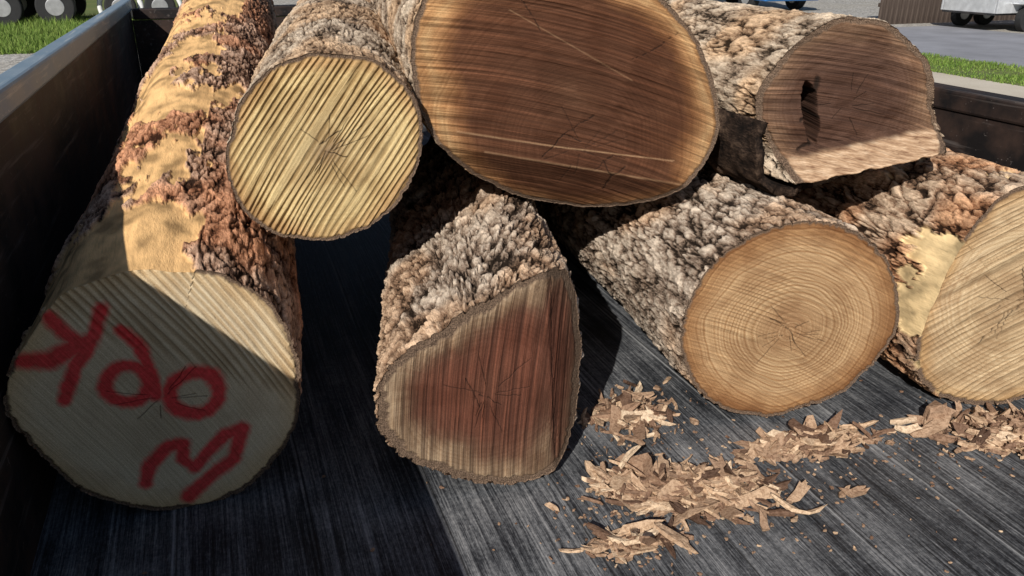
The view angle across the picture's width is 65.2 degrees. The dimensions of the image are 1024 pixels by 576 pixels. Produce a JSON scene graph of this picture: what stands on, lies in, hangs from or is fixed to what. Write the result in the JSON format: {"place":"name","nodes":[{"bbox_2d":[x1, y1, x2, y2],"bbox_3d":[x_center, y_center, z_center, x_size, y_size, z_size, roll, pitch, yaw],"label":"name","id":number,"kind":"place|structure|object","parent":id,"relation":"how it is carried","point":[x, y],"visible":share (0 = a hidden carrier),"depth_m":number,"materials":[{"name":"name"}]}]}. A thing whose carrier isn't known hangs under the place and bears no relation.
{"place":"outdoors","nodes":[
{"label":"outdoors","id":0,"kind":"place"},
{"bbox_2d":[0,0,280,53],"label":"lawn","id":1,"kind":"structure","parent":0,"point":[91,6],"depth_m":24.98,"materials":[{"name":"plant"}]},
{"bbox_2d":[0,0,85,25],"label":"flatbed trailer","id":2,"kind":"object","parent":1,"relation":"on","point":[13,11],"visible":0.86,"depth_m":18.68,"materials":[{"name":"paint"}]},
{"bbox_2d":[97,0,181,18],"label":"travel trailer","id":3,"kind":"object","parent":1,"relation":"on","point":[152,3],"visible":0.25,"depth_m":19.71,"materials":[{"name":"metal"}]},
{"bbox_2d":[0,11,1023,86],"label":"grass","id":4,"kind":"structure","parent":1,"relation":"on","point":[27,35],"depth_m":14.39,"materials":[{"name":"green plant"}]},
{"bbox_2d":[0,0,1023,85],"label":"ground","id":5,"kind":"structure","parent":0,"point":[864,8],"depth_m":22.98,"materials":[{"name":"grey asphalt"}]},
{"bbox_2d":[0,0,1023,575],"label":"dump trailer","id":6,"kind":"object","parent":5,"relation":"on","point":[66,102],"visible":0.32,"depth_m":1.22,"materials":[{"name":"black paint"}]},
{"bbox_2d":[3,0,302,510],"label":"oak log","id":7,"kind":"object","parent":6,"relation":"on","point":[156,363],"visible":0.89,"depth_m":1.12,"materials":[{"name":"beige wood"}]},
{"bbox_2d":[373,136,583,484],"bbox_3d":[-0.107,-0.101,1.717,0.329,0.358,1.308,-2,23,-6],"label":"oak log","id":8,"kind":"object","parent":6,"relation":"on","point":[479,353],"visible":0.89,"depth_m":1.17,"materials":[{"name":"brown wood"}]},
{"bbox_2d":[225,0,422,240],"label":"oak log","id":9,"kind":"object","parent":8,"relation":"on","point":[324,141],"visible":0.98,"depth_m":1.22,"materials":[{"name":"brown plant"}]},
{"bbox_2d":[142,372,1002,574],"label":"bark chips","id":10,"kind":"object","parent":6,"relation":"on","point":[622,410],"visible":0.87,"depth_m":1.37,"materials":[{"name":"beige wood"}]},
{"bbox_2d":[552,516,745,575],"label":"bark chips","id":11,"kind":"object","parent":6,"relation":"on","point":[626,543],"visible":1,"depth_m":1.08,"materials":[{"name":"beige wood"}]},
{"bbox_2d":[527,444,833,543],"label":"bark chips","id":12,"kind":"object","parent":6,"relation":"on","point":[681,491],"visible":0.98,"depth_m":1.17,"materials":[{"name":"beige wood"}]},
{"bbox_2d":[534,166,899,416],"bbox_3d":[0.303,-0.186,1.897,0.366,0.369,1.370,-6,23,-13],"label":"oak log","id":13,"kind":"object","parent":6,"relation":"on","point":[730,293],"visible":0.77,"depth_m":1.33,"materials":[{"name":"brown wood"}]},
{"bbox_2d":[370,0,719,206],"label":"oak log","id":14,"kind":"object","parent":13,"relation":"on","point":[595,103],"visible":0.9,"depth_m":1.29,"materials":[{"name":"brown wood"}]},
{"bbox_2d":[704,108,812,195],"bbox_3d":[0.362,-0.325,1.613,0.132,0.138,0.610,-8,24,-18],"label":"bark slab","id":15,"kind":"object","parent":13,"relation":"on","point":[737,152],"depth_m":1.38,"materials":[{"name":"brown wood"}]},
{"bbox_2d":[664,0,946,185],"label":"hollow oak log","id":16,"kind":"object","parent":13,"relation":"on","point":[828,96],"visible":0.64,"depth_m":1.39,"materials":[{"name":"brown wood"}]},
{"bbox_2d":[696,409,939,497],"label":"bark chips","id":17,"kind":"object","parent":6,"relation":"on","point":[809,438],"visible":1,"depth_m":1.29,"materials":[{"name":"beige wood"}]},
{"bbox_2d":[784,148,1023,404],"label":"oak log","id":18,"kind":"object","parent":6,"relation":"on","point":[944,233],"visible":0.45,"depth_m":1.39,"materials":[{"name":"beige wood"}]},
{"bbox_2d":[850,399,1023,488],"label":"bark chips","id":19,"kind":"object","parent":6,"relation":"on","point":[991,430],"visible":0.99,"depth_m":1.33,"materials":[{"name":"beige wood"}]},
{"bbox_2d":[726,0,815,9],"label":"pickup truck","id":20,"kind":"object","parent":5,"relation":"on","point":[794,4],"visible":0.6,"depth_m":23.79,"materials":[{"name":"blue paint"}]},
{"bbox_2d":[878,0,1015,23],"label":"wooden fence","id":21,"kind":"object","parent":5,"relation":"on","point":[907,11],"visible":0.64,"depth_m":19.33,"materials":[{"name":"brown wood"}]},
{"bbox_2d":[941,0,1023,31],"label":"utility trailer","id":22,"kind":"object","parent":5,"relation":"on","point":[980,12],"visible":1,"depth_m":17.57,"materials":[{"name":"silver metal"}]},
{"bbox_2d":[895,26,1023,66],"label":"road","id":23,"kind":"structure","parent":0,"point":[978,45],"depth_m":15.18,"materials":[{"name":"grey asphalt"}]},
{"bbox_2d":[922,54,1023,85],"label":"grass verge","id":24,"kind":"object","parent":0,"point":[988,73],"depth_m":11.62,"materials":[{"name":"plant"}]},
{"bbox_2d":[932,72,1023,97],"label":"concrete apron","id":25,"kind":"object","parent":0,"point":[985,85],"depth_m":10.50,"materials":[{"name":"beige concrete"}]}
]}

